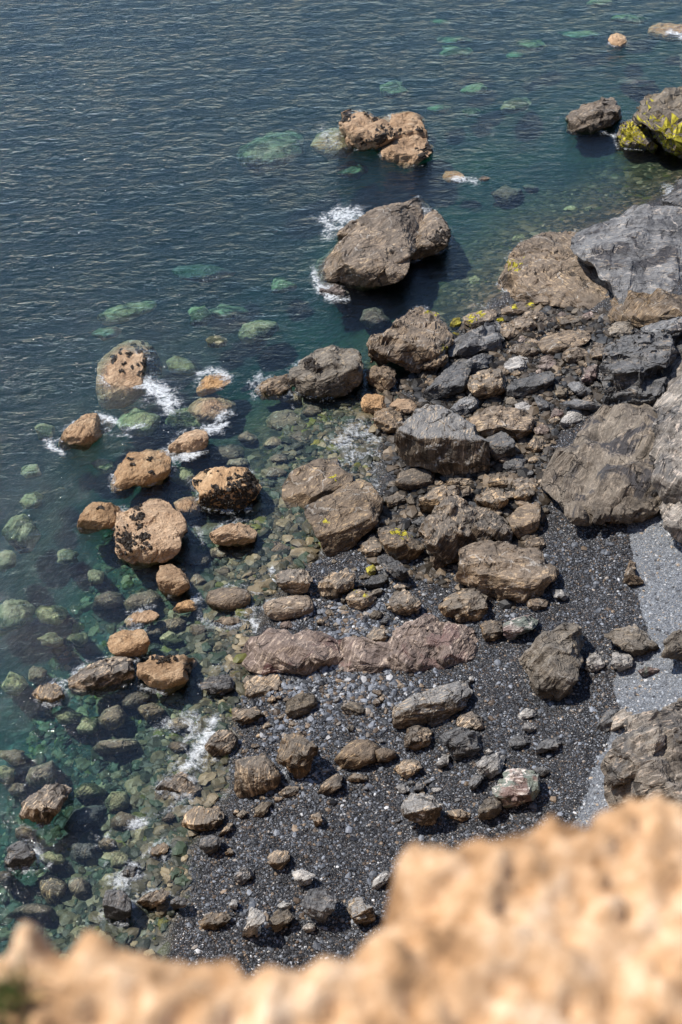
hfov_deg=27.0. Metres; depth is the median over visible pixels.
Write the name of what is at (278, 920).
rock
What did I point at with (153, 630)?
submerged rock
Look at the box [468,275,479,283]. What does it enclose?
submerged rock
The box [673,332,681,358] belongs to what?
outcrop
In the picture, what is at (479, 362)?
boulder
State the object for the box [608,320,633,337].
boulder
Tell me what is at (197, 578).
submerged rock
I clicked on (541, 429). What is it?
rock
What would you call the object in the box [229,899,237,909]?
stone
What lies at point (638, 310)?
outcrop
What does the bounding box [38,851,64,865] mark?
submerged rock
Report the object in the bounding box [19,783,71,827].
boulder
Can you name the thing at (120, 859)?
submerged rock
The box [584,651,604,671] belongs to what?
rock
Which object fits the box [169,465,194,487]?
submerged rock
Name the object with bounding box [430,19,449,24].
submerged rock
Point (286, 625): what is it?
rock
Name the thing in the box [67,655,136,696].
boulder
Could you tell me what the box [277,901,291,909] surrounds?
stone
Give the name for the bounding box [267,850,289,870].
rock
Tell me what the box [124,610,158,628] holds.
rock
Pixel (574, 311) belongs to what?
stone
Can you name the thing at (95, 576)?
submerged rock
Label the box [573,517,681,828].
dry gravel
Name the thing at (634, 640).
boulder
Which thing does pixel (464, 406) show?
boulder
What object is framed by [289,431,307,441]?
submerged rock
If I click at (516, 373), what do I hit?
stone
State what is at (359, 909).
boulder
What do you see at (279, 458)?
submerged rock
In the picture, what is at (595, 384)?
stone
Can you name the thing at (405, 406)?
rock
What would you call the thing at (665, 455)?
cliff wall
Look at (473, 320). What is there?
slab
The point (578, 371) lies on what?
stone
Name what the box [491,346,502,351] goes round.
stone
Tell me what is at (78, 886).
submerged rock
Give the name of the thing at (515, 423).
boulder
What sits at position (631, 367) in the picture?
outcrop
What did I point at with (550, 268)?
outcrop
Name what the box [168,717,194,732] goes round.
submerged rock
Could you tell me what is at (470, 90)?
submerged rock
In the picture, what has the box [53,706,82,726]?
submerged rock
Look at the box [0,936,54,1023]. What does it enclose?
grass tuft
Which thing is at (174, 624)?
submerged rock
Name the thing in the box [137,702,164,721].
submerged rock
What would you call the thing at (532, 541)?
rock
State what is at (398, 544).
boulder
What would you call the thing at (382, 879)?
rock
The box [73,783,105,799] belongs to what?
submerged rock
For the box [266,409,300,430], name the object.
submerged rock
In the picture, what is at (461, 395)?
stone
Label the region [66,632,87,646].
submerged rock
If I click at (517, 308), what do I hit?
slab
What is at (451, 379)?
slab
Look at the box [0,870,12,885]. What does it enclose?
submerged rock
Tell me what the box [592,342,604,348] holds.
stone
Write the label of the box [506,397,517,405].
rock
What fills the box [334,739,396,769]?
boulder
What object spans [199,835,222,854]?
rock
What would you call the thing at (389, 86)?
submerged rock
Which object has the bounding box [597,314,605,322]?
stone
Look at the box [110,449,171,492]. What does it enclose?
boulder
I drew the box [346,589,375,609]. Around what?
rock
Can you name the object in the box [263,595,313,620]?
boulder
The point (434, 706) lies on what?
slab
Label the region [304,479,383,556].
boulder
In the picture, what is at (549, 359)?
stone
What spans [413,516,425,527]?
rock
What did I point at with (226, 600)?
boulder
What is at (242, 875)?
rock
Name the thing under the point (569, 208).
submerged rock
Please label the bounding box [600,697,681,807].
outcrop
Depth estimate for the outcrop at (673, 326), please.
50.75 m
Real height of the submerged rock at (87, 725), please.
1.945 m
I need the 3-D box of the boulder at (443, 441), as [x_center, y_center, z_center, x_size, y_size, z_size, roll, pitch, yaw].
[3.429,-2.370,48.671,3.301,2.312,2.586,0,42,0]
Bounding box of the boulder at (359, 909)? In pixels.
[346,897,376,925]
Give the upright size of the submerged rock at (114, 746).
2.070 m
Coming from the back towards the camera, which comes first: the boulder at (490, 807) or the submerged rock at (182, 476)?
the submerged rock at (182, 476)
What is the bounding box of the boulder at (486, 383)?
[467,368,506,399]
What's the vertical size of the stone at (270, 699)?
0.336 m
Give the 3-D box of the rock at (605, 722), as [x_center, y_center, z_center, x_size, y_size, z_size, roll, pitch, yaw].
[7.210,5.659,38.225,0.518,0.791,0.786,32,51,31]
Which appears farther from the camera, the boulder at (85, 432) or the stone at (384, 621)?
the boulder at (85, 432)
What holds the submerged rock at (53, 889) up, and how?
on the beach
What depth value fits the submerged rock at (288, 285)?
60.82 m
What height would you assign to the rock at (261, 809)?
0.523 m
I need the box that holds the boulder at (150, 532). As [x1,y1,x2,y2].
[113,497,187,569]
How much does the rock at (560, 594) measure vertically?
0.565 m
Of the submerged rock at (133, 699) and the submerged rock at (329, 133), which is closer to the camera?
the submerged rock at (133, 699)
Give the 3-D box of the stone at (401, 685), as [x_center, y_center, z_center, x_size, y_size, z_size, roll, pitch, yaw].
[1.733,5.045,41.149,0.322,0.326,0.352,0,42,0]
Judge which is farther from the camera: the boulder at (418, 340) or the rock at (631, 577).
the boulder at (418, 340)
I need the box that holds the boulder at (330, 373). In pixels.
[288,345,363,401]
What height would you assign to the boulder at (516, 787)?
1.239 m
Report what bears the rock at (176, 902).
on the beach
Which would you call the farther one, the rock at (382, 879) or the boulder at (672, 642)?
the boulder at (672, 642)
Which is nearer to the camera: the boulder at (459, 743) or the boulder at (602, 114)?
the boulder at (459, 743)
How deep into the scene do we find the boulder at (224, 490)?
47.79 m
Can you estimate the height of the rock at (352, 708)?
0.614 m
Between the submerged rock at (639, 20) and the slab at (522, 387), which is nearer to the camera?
the slab at (522, 387)
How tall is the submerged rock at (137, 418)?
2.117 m
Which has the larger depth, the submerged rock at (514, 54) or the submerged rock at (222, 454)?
the submerged rock at (514, 54)
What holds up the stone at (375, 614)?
on the beach
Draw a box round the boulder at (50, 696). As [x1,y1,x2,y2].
[32,683,64,709]
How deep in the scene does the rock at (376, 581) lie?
44.39 m
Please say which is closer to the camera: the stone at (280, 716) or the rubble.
the stone at (280, 716)
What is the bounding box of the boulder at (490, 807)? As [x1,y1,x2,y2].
[478,795,502,819]
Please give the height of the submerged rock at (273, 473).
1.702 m
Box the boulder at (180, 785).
[154,771,203,800]
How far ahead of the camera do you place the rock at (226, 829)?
37.90 m
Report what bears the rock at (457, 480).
on the beach
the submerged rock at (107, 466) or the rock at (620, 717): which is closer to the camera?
the rock at (620, 717)
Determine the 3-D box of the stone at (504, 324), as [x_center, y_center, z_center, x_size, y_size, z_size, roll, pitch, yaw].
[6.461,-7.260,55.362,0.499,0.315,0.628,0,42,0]
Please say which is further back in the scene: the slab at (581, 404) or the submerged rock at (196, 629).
the slab at (581, 404)
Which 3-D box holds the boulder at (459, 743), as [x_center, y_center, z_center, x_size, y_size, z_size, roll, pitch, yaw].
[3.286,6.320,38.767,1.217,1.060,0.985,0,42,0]
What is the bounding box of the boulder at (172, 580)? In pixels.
[156,563,189,597]
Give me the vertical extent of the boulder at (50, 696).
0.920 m
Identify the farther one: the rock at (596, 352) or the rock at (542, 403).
the rock at (596, 352)
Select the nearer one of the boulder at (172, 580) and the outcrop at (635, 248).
the boulder at (172, 580)
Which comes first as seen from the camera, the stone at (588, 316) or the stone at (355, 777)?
the stone at (355, 777)
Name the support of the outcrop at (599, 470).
on the beach
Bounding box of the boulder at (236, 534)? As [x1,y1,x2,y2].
[209,522,256,546]
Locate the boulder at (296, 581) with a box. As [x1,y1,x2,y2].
[274,568,312,594]
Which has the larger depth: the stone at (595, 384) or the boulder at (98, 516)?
the stone at (595, 384)
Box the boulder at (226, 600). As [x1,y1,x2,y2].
[206,587,250,612]
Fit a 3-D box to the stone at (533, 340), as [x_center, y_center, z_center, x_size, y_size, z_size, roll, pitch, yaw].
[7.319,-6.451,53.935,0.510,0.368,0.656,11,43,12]
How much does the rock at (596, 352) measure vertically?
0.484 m
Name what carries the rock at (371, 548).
on the beach
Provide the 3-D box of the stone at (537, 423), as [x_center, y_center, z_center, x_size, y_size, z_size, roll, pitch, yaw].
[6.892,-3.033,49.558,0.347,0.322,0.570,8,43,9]
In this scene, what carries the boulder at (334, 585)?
on the beach
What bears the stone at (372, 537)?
on the beach
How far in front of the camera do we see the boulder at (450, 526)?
44.50 m
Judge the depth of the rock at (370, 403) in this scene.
51.87 m
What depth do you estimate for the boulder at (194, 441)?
50.14 m
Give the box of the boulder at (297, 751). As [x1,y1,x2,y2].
[276,731,318,778]
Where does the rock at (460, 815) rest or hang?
on the beach
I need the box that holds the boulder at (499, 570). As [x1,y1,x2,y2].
[454,540,558,602]
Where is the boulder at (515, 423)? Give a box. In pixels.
[469,405,534,440]
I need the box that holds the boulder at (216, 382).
[196,373,230,396]
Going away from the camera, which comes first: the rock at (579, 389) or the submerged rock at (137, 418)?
the rock at (579, 389)
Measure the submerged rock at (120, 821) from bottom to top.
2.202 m
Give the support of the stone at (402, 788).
on the beach
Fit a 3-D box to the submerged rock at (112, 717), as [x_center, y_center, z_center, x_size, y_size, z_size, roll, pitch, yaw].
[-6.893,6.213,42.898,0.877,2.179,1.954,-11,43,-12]
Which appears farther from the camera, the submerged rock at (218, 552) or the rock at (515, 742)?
the submerged rock at (218, 552)
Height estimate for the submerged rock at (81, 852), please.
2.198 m
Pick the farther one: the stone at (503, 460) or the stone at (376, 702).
the stone at (503, 460)
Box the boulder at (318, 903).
[300,887,337,922]
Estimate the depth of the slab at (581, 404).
49.15 m
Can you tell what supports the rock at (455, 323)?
on the beach
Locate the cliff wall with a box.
[649,357,681,503]
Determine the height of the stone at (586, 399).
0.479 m
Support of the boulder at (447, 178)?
in the sea water
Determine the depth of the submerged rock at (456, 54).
77.87 m
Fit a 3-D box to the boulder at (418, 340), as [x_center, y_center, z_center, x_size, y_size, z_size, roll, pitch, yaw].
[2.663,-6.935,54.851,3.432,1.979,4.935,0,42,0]
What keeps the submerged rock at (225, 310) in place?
on the beach
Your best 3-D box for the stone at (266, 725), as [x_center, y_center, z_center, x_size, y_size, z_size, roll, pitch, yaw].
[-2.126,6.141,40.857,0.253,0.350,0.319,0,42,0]
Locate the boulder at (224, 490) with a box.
[192,466,261,513]
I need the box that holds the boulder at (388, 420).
[371,407,403,432]
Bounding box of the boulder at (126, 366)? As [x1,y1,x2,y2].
[96,339,161,409]
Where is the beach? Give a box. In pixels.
[0,0,681,977]
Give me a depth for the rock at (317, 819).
37.44 m
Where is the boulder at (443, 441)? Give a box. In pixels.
[394,404,489,477]
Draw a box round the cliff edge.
[0,793,681,1023]
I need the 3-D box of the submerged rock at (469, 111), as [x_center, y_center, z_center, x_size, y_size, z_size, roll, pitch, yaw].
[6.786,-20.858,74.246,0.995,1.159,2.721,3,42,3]
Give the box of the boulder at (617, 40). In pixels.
[608,33,626,48]
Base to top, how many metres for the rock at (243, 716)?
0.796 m
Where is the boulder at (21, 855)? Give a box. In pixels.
[4,841,36,871]
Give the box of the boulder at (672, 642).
[661,629,681,660]
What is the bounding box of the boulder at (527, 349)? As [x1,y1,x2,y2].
[506,342,539,356]
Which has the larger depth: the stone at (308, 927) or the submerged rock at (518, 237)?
the submerged rock at (518, 237)
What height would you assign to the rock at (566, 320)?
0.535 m
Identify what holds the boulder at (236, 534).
on the beach
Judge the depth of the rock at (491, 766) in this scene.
37.68 m
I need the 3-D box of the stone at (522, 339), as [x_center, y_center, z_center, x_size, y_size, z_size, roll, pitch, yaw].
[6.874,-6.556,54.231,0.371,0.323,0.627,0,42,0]
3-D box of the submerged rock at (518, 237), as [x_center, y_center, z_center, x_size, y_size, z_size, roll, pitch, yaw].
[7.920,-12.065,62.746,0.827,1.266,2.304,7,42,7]
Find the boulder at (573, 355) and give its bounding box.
[562,345,588,364]
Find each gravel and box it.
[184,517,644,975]
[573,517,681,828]
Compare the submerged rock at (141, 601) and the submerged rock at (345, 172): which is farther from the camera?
the submerged rock at (345, 172)
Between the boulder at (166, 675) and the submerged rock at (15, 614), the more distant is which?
the submerged rock at (15, 614)
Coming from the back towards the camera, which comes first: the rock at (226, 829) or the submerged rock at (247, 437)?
the submerged rock at (247, 437)
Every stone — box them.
[225,848,233,855]
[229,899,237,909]
[251,743,259,748]
[262,722,270,728]
[267,697,275,703]
[274,797,281,801]
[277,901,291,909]
[278,714,284,719]
[302,923,314,932]
[316,618,323,624]
[325,609,333,615]
[334,697,340,703]
[347,725,353,731]
[348,773,368,781]
[359,574,369,579]
[367,535,379,541]
[369,610,381,619]
[372,588,383,594]
[372,689,382,695]
[372,698,380,706]
[379,616,389,624]
[387,481,394,488]
[396,683,405,688]
[396,783,409,793]
[418,397,429,402]
[431,788,442,792]
[441,363,448,371]
[456,392,464,398]
[464,378,468,390]
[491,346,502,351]
[499,457,509,462]
[500,367,510,375]
[501,322,509,326]
[503,491,513,500]
[510,370,520,375]
[515,500,528,505]
[517,336,526,342]
[522,311,532,317]
[527,470,533,476]
[528,338,538,343]
[528,457,536,462]
[533,435,543,438]
[534,421,543,426]
[538,354,553,364]
[541,507,548,513]
[551,408,563,417]
[572,308,578,314]
[575,368,581,374]
[582,311,592,320]
[582,394,592,401]
[591,381,601,387]
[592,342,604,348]
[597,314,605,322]
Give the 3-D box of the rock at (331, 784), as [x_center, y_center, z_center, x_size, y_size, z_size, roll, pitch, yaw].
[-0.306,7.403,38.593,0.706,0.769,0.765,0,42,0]
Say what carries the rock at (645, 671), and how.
on the beach
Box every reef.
[172,264,234,282]
[617,79,655,85]
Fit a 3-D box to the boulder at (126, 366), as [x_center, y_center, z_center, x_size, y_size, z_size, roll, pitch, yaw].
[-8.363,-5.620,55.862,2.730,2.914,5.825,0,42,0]
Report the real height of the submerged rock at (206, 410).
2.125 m
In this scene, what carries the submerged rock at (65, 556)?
on the beach
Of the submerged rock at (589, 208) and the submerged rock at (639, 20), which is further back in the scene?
the submerged rock at (639, 20)
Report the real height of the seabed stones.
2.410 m
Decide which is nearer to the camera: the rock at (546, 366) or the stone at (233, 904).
the stone at (233, 904)
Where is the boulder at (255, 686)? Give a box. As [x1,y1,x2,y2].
[242,674,281,697]
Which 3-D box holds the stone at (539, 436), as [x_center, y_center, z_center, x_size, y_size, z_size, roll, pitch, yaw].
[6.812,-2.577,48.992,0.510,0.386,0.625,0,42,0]
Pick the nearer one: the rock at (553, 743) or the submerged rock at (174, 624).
the rock at (553, 743)
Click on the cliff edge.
(551, 919)
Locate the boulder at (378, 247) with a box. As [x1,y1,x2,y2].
[313,197,450,290]
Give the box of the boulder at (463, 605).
[438,588,487,622]
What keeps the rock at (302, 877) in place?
on the beach
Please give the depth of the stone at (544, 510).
45.72 m
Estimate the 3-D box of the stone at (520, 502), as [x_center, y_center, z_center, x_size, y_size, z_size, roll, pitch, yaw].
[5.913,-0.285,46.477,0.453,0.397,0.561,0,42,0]
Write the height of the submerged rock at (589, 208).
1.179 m
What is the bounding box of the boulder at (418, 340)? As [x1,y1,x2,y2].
[366,306,453,373]
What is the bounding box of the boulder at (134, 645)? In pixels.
[107,629,149,660]
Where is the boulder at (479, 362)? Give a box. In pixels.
[465,352,493,374]
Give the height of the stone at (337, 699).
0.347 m
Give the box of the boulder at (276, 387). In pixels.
[254,373,291,399]
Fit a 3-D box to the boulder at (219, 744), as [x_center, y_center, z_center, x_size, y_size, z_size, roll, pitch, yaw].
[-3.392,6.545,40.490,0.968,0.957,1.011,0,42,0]
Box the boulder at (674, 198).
[661,189,681,206]
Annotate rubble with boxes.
[366,299,619,608]
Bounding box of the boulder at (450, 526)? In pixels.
[418,494,513,569]
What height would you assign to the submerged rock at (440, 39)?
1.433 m
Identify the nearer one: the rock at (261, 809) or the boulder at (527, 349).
the rock at (261, 809)
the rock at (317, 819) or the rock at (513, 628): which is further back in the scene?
the rock at (513, 628)
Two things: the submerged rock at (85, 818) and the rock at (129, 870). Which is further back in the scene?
the submerged rock at (85, 818)
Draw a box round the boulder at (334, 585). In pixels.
[318,567,355,598]
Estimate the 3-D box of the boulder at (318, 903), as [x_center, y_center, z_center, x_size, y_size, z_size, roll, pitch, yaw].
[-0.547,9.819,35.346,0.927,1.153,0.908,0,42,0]
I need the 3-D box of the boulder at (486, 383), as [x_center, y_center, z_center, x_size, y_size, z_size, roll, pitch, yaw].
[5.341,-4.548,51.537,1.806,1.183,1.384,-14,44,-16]
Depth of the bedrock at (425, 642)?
41.58 m
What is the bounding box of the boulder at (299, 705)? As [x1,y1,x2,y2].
[285,693,317,717]
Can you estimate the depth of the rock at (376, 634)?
42.34 m
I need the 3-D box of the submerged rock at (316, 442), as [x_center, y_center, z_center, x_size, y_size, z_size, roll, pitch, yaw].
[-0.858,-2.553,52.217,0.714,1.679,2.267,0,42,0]
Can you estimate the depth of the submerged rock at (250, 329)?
56.80 m
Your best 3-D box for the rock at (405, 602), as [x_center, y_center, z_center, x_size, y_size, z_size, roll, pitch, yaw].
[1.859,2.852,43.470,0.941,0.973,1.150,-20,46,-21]
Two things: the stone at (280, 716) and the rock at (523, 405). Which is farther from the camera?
the rock at (523, 405)
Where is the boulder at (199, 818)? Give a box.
[181,806,223,831]
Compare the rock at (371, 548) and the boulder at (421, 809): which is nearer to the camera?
the boulder at (421, 809)
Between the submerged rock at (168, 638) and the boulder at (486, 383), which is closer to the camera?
the submerged rock at (168, 638)
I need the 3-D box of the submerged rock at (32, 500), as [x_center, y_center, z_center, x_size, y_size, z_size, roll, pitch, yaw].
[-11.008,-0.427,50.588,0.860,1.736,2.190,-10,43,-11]
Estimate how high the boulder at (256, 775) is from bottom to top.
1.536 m
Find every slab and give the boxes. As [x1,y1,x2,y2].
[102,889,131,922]
[282,457,352,508]
[392,680,472,728]
[422,358,470,401]
[463,309,496,328]
[501,301,538,315]
[506,371,554,397]
[538,328,590,354]
[562,399,601,409]
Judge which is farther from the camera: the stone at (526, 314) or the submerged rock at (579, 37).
the submerged rock at (579, 37)
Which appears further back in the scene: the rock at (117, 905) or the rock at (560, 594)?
the rock at (560, 594)
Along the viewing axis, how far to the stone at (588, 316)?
54.42 m
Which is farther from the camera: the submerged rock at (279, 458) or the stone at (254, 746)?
the submerged rock at (279, 458)
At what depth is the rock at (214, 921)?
35.63 m
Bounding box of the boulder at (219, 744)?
[204,730,237,758]
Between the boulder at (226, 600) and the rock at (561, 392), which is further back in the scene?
the rock at (561, 392)
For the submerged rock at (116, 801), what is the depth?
39.45 m
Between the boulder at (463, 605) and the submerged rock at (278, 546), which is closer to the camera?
the boulder at (463, 605)
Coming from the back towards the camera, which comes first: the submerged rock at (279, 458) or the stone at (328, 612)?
the submerged rock at (279, 458)
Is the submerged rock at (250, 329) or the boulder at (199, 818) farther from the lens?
the submerged rock at (250, 329)
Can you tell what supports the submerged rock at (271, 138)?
on the beach
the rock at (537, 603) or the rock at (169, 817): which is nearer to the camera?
the rock at (169, 817)
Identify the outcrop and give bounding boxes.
[497,231,613,308]
[540,403,661,526]
[570,204,681,303]
[597,328,676,406]
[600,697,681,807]
[607,288,681,327]
[616,86,681,159]
[641,317,681,333]
[658,501,681,542]
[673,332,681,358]
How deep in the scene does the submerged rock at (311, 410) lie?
52.37 m
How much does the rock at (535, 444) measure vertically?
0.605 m
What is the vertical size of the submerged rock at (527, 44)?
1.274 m
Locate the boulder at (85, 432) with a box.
[58,413,113,450]
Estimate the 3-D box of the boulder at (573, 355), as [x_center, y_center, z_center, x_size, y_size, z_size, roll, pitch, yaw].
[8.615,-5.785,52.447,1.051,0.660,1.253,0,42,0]
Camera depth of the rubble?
50.25 m
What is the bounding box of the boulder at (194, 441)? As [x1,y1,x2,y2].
[167,429,208,459]
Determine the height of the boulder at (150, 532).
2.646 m
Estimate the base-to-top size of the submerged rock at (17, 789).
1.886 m
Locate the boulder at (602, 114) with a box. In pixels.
[565,97,621,135]
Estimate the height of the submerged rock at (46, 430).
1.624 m
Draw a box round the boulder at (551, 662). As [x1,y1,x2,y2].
[518,622,583,700]
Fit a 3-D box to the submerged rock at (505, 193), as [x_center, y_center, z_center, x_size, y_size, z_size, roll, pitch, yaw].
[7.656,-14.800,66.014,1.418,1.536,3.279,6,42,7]
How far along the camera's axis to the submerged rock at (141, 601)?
45.20 m
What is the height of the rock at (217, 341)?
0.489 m
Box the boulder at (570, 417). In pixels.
[560,409,585,425]
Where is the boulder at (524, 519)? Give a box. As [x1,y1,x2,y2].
[509,503,540,539]
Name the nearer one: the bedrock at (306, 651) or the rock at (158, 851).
the rock at (158, 851)
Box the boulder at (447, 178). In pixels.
[442,171,466,183]
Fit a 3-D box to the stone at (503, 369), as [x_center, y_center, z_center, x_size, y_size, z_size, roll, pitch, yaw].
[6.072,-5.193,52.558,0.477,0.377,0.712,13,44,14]
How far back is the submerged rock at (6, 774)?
40.21 m
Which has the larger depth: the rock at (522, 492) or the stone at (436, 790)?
the rock at (522, 492)
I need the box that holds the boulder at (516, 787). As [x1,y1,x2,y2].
[492,768,539,807]
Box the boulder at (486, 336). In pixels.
[448,321,504,357]
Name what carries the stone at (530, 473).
on the beach
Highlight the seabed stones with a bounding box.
[0,368,380,960]
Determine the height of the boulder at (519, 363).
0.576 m
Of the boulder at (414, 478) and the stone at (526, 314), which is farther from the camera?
the stone at (526, 314)
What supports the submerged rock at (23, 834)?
on the beach
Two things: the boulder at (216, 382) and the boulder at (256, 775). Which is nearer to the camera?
the boulder at (256, 775)
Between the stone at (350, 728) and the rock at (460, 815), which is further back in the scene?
the stone at (350, 728)
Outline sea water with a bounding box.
[0,0,681,924]
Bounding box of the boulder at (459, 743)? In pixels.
[440,727,481,760]
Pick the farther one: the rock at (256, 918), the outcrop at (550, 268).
the outcrop at (550, 268)
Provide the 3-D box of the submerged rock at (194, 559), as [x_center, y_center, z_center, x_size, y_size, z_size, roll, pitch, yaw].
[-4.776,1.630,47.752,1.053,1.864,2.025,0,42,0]
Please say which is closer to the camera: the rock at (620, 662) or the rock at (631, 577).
the rock at (620, 662)
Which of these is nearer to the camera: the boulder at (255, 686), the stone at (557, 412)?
the boulder at (255, 686)
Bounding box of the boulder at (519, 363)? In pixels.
[503,355,527,370]
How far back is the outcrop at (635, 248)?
55.94 m
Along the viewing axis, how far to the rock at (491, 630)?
41.70 m
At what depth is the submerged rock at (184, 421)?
52.57 m
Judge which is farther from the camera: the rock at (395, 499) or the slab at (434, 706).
the rock at (395, 499)
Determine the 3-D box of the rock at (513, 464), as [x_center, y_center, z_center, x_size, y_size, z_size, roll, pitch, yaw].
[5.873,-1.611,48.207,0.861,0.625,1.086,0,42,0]
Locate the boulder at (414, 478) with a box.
[395,467,434,490]
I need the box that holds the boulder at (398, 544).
[377,526,423,561]
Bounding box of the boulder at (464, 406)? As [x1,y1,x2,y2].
[450,394,479,415]
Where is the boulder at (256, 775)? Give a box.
[234,755,280,797]
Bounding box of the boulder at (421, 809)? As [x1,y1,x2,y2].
[401,792,443,825]
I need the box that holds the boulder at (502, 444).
[484,430,515,460]
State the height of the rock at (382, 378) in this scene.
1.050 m
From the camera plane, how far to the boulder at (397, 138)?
66.86 m
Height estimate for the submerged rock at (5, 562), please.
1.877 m
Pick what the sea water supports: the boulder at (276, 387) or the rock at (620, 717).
the boulder at (276, 387)
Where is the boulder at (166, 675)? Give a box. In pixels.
[136,654,196,695]
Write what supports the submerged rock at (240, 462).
on the beach
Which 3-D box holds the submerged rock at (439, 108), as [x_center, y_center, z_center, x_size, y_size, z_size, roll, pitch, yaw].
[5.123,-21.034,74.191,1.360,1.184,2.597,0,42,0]
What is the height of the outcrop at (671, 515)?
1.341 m
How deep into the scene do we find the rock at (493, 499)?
46.06 m
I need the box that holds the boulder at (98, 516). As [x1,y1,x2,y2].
[77,501,120,533]
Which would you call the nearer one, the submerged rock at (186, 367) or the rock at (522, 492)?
the rock at (522, 492)
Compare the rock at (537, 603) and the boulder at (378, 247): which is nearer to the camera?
the rock at (537, 603)
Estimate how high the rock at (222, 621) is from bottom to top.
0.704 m
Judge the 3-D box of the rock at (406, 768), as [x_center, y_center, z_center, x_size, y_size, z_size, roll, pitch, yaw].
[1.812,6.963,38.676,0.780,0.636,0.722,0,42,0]
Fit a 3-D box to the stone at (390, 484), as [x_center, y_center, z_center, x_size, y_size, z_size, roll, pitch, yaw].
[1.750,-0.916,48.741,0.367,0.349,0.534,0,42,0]
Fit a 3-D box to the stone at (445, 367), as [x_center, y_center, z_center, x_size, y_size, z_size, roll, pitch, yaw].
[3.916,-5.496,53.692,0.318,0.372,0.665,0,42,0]
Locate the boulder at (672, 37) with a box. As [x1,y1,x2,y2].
[648,23,681,41]
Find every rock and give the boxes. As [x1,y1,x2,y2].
[0,550,15,571]
[0,599,36,635]
[0,671,27,695]
[0,749,24,765]
[0,765,14,783]
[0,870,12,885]
[1,513,40,553]
[8,782,26,796]
[9,903,51,917]
[15,826,32,842]
[19,491,42,508]
[20,464,41,478]
[25,760,56,788]
[28,666,46,684]
[34,423,54,440]
[35,605,68,625]
[37,632,62,647]
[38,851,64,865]
[38,875,66,904]
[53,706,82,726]
[57,549,78,564]
[63,805,106,833]
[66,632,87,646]
[68,877,89,897]
[70,842,98,862]
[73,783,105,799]
[76,717,98,734]
[88,569,103,584]
[90,459,114,473]
[91,327,121,340]
[91,591,123,609]
[92,738,138,753]
[97,301,156,325]
[98,704,126,729]
[98,837,116,849]
[104,791,129,812]
[109,811,139,830]
[110,852,131,866]
[116,407,160,436]
[119,861,138,879]
[120,689,151,709]
[123,589,160,612]
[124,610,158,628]
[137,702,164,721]
[137,888,169,909]
[146,624,162,636]
[149,842,168,858]
[156,617,186,631]
[159,630,183,646]
[161,811,174,822]
[165,407,212,433]
[166,355,197,375]
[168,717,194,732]
[168,741,188,753]
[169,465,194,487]
[170,896,187,909]
[173,496,200,518]
[173,599,197,613]
[185,551,211,567]
[187,396,236,426]
[188,305,211,326]
[189,624,206,635]
[190,571,205,585]
[198,912,230,929]
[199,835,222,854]
[200,674,233,698]
[204,444,243,462]
[206,335,226,347]
[209,304,247,319]
[209,547,227,558]
[213,616,241,627]
[214,565,229,575]
[218,823,232,836]
[227,458,248,466]
[231,706,264,725]
[233,866,254,885]
[235,809,246,818]
[236,131,303,173]
[238,320,278,344]
[238,431,257,443]
[242,907,265,936]
[254,801,271,817]
[263,436,282,448]
[265,467,287,478]
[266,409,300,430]
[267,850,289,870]
[268,909,293,932]
[270,454,287,462]
[271,277,296,293]
[271,541,290,551]
[278,785,298,798]
[279,391,301,404]
[280,620,292,628]
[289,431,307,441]
[292,869,314,885]
[301,404,322,416]
[310,128,352,159]
[311,439,320,444]
[311,812,322,826]
[318,773,342,794]
[336,161,367,179]
[341,701,365,715]
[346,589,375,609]
[359,307,389,329]
[360,540,381,557]
[361,394,385,414]
[364,574,388,589]
[366,364,395,391]
[366,565,375,575]
[366,626,387,641]
[371,870,391,889]
[377,516,389,524]
[377,554,407,581]
[380,80,408,98]
[385,492,405,507]
[387,589,421,615]
[390,398,415,414]
[393,582,411,590]
[393,759,421,778]
[404,725,432,749]
[406,495,414,505]
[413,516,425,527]
[413,782,424,791]
[418,484,472,513]
[427,105,450,113]
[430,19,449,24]
[436,754,449,768]
[437,36,472,43]
[439,45,472,58]
[445,475,473,485]
[446,809,470,821]
[450,317,460,328]
[456,711,483,731]
[460,83,490,95]
[462,108,480,117]
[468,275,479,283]
[468,775,483,790]
[474,487,507,510]
[476,752,505,778]
[478,176,489,181]
[480,620,502,640]
[482,401,491,408]
[488,472,508,487]
[491,184,521,203]
[500,97,531,113]
[500,325,518,339]
[503,455,526,472]
[503,614,538,640]
[506,51,523,59]
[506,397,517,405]
[508,735,529,749]
[510,316,537,332]
[512,234,524,240]
[513,477,537,489]
[513,483,534,500]
[515,402,531,409]
[516,39,545,51]
[518,708,536,719]
[521,535,544,549]
[522,184,537,189]
[522,723,535,732]
[525,437,544,452]
[526,597,548,610]
[529,311,546,322]
[533,424,548,434]
[533,766,549,777]
[534,395,549,410]
[536,737,564,754]
[537,360,556,370]
[548,416,560,424]
[551,589,568,600]
[555,386,567,398]
[556,314,581,326]
[558,31,601,40]
[563,205,575,210]
[568,381,591,397]
[581,364,598,384]
[584,206,592,210]
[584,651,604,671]
[587,0,611,6]
[589,347,602,359]
[596,709,617,731]
[609,708,631,731]
[610,652,632,671]
[611,14,647,23]
[623,560,643,585]
[638,666,659,676]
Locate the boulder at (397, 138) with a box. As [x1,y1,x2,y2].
[338,109,433,168]
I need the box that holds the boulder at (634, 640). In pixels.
[604,625,658,655]
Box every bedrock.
[241,627,342,675]
[337,613,477,673]
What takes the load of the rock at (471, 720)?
on the beach
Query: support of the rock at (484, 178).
in the sea water

